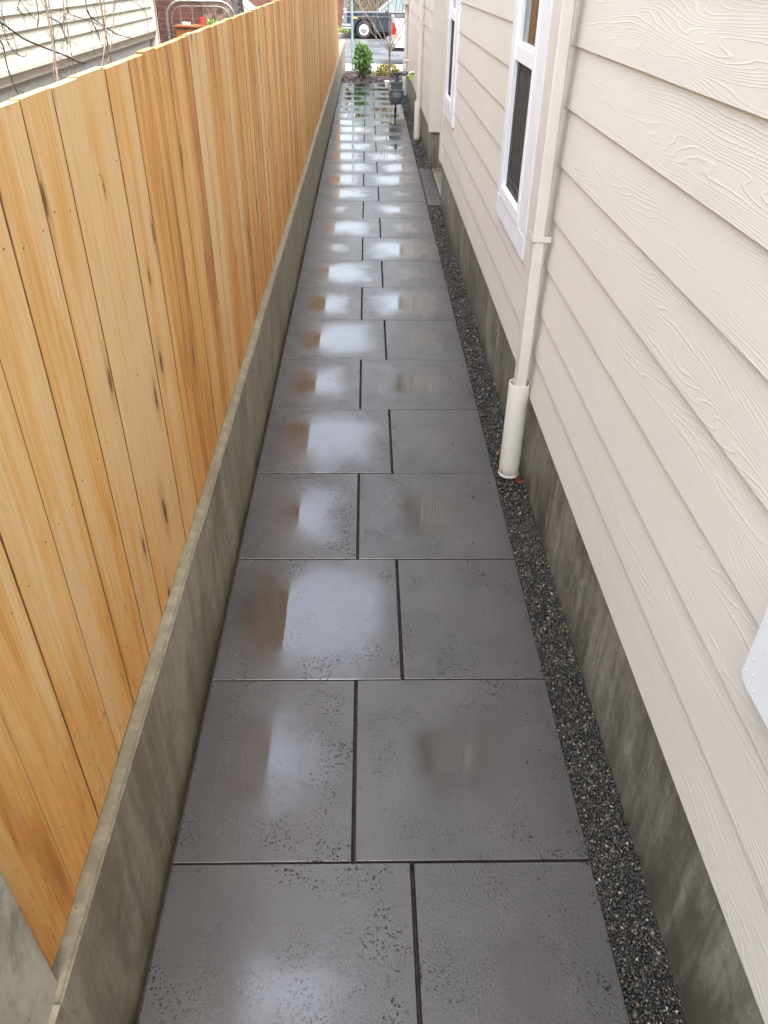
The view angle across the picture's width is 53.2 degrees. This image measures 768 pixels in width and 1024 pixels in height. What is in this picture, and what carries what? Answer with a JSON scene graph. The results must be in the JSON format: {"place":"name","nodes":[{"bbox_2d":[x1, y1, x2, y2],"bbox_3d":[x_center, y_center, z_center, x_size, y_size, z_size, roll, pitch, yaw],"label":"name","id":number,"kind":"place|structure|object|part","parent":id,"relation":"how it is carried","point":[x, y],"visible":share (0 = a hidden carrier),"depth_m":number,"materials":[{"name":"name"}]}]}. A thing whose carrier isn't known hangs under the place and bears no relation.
{"place":"outdoors","nodes":[
{"label":"outdoors","id":0,"kind":"place"},
{"bbox_2d":[248,0,343,25],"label":"board fence","id":1,"kind":"object","parent":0,"point":[257,3],"depth_m":35.50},
{"bbox_2d":[252,0,380,8],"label":"ground","id":2,"kind":"structure","parent":0,"point":[346,5],"depth_m":64.42,"materials":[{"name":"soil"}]},
{"bbox_2d":[0,40,345,1023],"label":"retaining wall","id":3,"kind":"structure","parent":2,"relation":"on","point":[96,972],"depth_m":1.91,"materials":[{"name":"concrete"}]},
{"bbox_2d":[0,0,338,969],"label":"cedar fence","id":4,"kind":"object","parent":3,"relation":"on","point":[146,196],"visible":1,"depth_m":1.62,"materials":[{"name":"wood"}]},
{"bbox_2d":[338,33,390,36],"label":"kerb","id":5,"kind":"structure","parent":2,"relation":"on","point":[355,35],"depth_m":34.20,"materials":[{"name":"concrete"}]},
{"bbox_2d":[345,0,386,8],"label":"dry hedge","id":6,"kind":"object","parent":2,"relation":"on","point":[369,5],"visible":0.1,"depth_m":36.02,"materials":[{"name":"beige plant"}]},
{"bbox_2d":[341,70,407,83],"bbox_3d":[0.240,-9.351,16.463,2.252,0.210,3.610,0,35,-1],"label":"bark mulch","id":7,"kind":"object","parent":2,"relation":"on","point":[350,76],"visible":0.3,"depth_m":15.51,"materials":[{"name":"brown wood"}]},
{"bbox_2d":[351,0,353,71],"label":"sign post","id":8,"kind":"object","parent":7,"relation":"on","point":[352,50],"depth_m":18.06,"materials":[{"name":"grey metal"}]},
{"bbox_2d":[352,41,373,76],"bbox_3d":[-0.430,-9.026,15.363,0.446,0.727,0.365,20,40,25],"label":"laurel bush","id":9,"kind":"object","parent":7,"relation":"on","point":[364,59],"visible":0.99,"depth_m":15.30,"materials":[{"name":"green plant"}]},
{"bbox_2d":[355,0,404,75],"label":"bare tree","id":10,"kind":"object","parent":7,"relation":"on","point":[387,47],"visible":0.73,"depth_m":15.56,"materials":[{"name":"brown plant"}]},
{"bbox_2d":[374,63,401,75],"bbox_3d":[0.090,-9.301,16.238,0.644,0.398,0.499,0,35,-1],"label":"golden shrub","id":11,"kind":"object","parent":7,"relation":"on","point":[385,69],"visible":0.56,"depth_m":16.14,"materials":[{"name":"yellow plant"}]},
{"bbox_2d":[136,84,687,1023],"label":"ground","id":12,"kind":"structure","parent":2,"relation":"on","point":[402,678],"depth_m":2.24,"materials":[{"name":"grey gravel"}]},
{"bbox_2d":[419,169,433,180],"bbox_3d":[0.469,-3.697,8.457,0.129,0.045,0.592,0,35,-1],"label":"paver","id":13,"kind":"object","parent":12,"relation":"on","point":[426,174],"visible":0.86,"depth_m":8.41,"materials":[{"name":"grey concrete"}]},
{"bbox_2d":[422,181,438,194],"bbox_3d":[0.479,-3.348,7.966,0.129,0.045,0.589,0,35,-1],"label":"paver","id":14,"kind":"object","parent":12,"relation":"on","point":[430,188],"visible":0.86,"depth_m":7.92,"materials":[{"name":"grey concrete"}]},
{"bbox_2d":[426,195,440,206],"bbox_3d":[0.488,-3.050,7.548,0.129,0.045,0.415,0,35,-1],"label":"paver","id":15,"kind":"object","parent":12,"relation":"on","point":[433,200],"visible":0.76,"depth_m":7.51,"materials":[{"name":"grey concrete"}]},
{"bbox_2d":[515,476,522,482],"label":"dead leaves","id":16,"kind":"object","parent":12,"relation":"on","point":[518,481],"visible":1,"depth_m":3.41,"materials":[{"name":"brown plant"}]},
{"bbox_2d":[402,0,767,1023],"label":"house","id":17,"kind":"structure","parent":2,"relation":"on","point":[598,168],"depth_m":1.88,"materials":[{"name":"beige wood"}]},
{"bbox_2d":[444,0,461,127],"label":"window","id":18,"kind":"structure","parent":17,"relation":"in","point":[453,36],"depth_m":6.09,"materials":[{"name":"white plastic"}]},
{"bbox_2d":[496,0,553,260],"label":"window","id":19,"kind":"structure","parent":17,"relation":"in","point":[532,18],"depth_m":3.35,"materials":[{"name":"white plastic"}]},
{"bbox_2d":[742,607,767,729],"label":"outlet cover","id":20,"kind":"object","parent":17,"relation":"attached to","point":[755,674],"visible":1,"depth_m":1.28,"materials":[{"name":"white plastic"}]},
{"bbox_2d":[348,0,383,8],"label":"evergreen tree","id":21,"kind":"object","parent":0,"point":[362,4],"visible":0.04,"depth_m":37.91,"materials":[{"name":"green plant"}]},
{"bbox_2d":[338,36,403,64],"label":"street","id":22,"kind":"structure","parent":0,"point":[380,54],"depth_m":26.71,"materials":[{"name":"grey asphalt"}]},
{"bbox_2d":[242,0,255,11],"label":"railing","id":23,"kind":"object","parent":22,"relation":"on","point":[248,5],"depth_m":22.35,"materials":[{"name":"metal"}]},
{"bbox_3d":[-4.900,-14.687,22.431,2.780,0.540,1.610,0,35,-1],"label":"window","id":24,"kind":"part","parent":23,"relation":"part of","materials":[{"name":"glass"}]},
{"bbox_2d":[342,0,404,38],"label":"pickup truck","id":25,"kind":"object","parent":22,"relation":"on","point":[361,30],"visible":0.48,"depth_m":32.48,"materials":[{"name":"white paint"}]},
{"bbox_3d":[1.191,-21.792,32.915,2.780,0.520,1.710,0,35,-1],"label":"window","id":26,"kind":"part","parent":25,"relation":"part of","materials":[{"name":"glass"}]},
{"bbox_2d":[386,14,404,50],"bbox_3d":[2.926,-13.863,21.992,5.690,1.780,1.932,0,35,-1],"label":"pickup truck","id":27,"kind":"object","parent":22,"relation":"on","point":[399,45],"visible":0.12,"depth_m":21.30,"materials":[{"name":"white paint"}]},
{"bbox_2d":[346,64,402,70],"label":"sidewalk","id":28,"kind":"structure","parent":0,"point":[374,67],"depth_m":20.00,"materials":[{"name":"concrete"}]},
{"bbox_2d":[138,83,629,1023],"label":"path","id":29,"kind":"structure","parent":0,"point":[280,907],"depth_m":2.33,"materials":[{"name":"grey concrete"}]},
{"bbox_2d":[384,71,412,113],"bbox_3d":[0.219,-6.378,11.665,0.438,0.588,0.168,0,35,-1],"label":"gas meter","id":30,"kind":"object","parent":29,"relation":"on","point":[396,93],"visible":0.98,"depth_m":11.60,"materials":[{"name":"grey paint"}]},
{"bbox_2d":[393,94,400,97],"bbox_3d":[0.194,-6.308,11.623,0.124,0.057,0.018,0,35,-1],"label":"index window","id":31,"kind":"structure","parent":30,"relation":"in","point":[394,95],"depth_m":11.62,"materials":[{"name":"grey glass"}]},
{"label":"neighbour yard","id":32,"kind":"structure","parent":0,"visible":0},
{"bbox_2d":[0,0,109,94],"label":"bare shrub","id":33,"kind":"object","parent":32,"relation":"on","point":[52,39],"visible":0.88,"depth_m":3.35,"materials":[{"name":"brown plant"}]},
{"bbox_2d":[0,0,159,102],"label":"cream house","id":34,"kind":"structure","parent":32,"relation":"on","point":[31,70],"depth_m":7.64,"materials":[{"name":"beige wood"}]},
{"bbox_2d":[58,0,132,73],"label":"bare shrub","id":35,"kind":"object","parent":32,"relation":"on","point":[105,33],"visible":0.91,"depth_m":4.00,"materials":[{"name":"brown plant"}]},
{"bbox_2d":[130,0,159,46],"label":"bare shrub","id":36,"kind":"object","parent":32,"relation":"on","point":[154,1],"visible":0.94,"depth_m":4.96,"materials":[{"name":"brown plant"}]},
{"bbox_2d":[149,0,202,43],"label":"brick wall","id":37,"kind":"structure","parent":32,"relation":"on","point":[163,5],"depth_m":12.15,"materials":[{"name":"brick"}]},
{"bbox_2d":[173,24,208,37],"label":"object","id":38,"kind":"object","parent":32,"relation":"on","point":[180,29],"visible":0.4,"depth_m":11.66,"materials":[{"name":"orange wood"}]},
{"bbox_2d":[199,17,204,24],"bbox_3d":[-2.774,-7.503,11.725,0.100,0.100,0.100,0,35,-1],"label":"red pot","id":39,"kind":"object","parent":38,"relation":"on","point":[202,20],"visible":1,"depth_m":11.69,"materials":[{"name":"plastic"}]},
{"bbox_2d":[166,0,235,40],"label":"arched gate","id":40,"kind":"structure","parent":32,"relation":"on","point":[191,6],"depth_m":11.86,"materials":[{"name":"grey metal"}]},
{"bbox_2d":[205,17,219,24],"bbox_3d":[-2.608,-7.256,11.968,0.341,0.802,0.293,0,35,-1],"label":"potted greenery","id":41,"kind":"object","parent":32,"relation":"on","point":[211,20],"visible":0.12,"depth_m":11.78,"materials":[{"name":"green plant"}]},
{"bbox_2d":[201,0,232,23],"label":"rubble pillar","id":42,"kind":"structure","parent":32,"relation":"on","point":[209,12],"depth_m":12.71,"materials":[{"name":"beige stone"}]},
{"bbox_2d":[232,0,238,14],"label":"dark post","id":43,"kind":"object","parent":32,"relation":"on","point":[235,6],"depth_m":12.16,"materials":[{"name":"grey wood"}]},
{"bbox_2d":[238,0,243,13],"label":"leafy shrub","id":44,"kind":"object","parent":32,"relation":"on","point":[240,3],"visible":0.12,"depth_m":14.61,"materials":[{"name":"green plant"}]},
{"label":"verge","id":45,"kind":"structure","parent":0,"visible":0},
{"bbox_2d":[338,25,350,32],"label":"grass","id":46,"kind":"structure","parent":45,"relation":"on","point":[342,30],"depth_m":34.43,"materials":[{"name":"green plant"}]}
]}

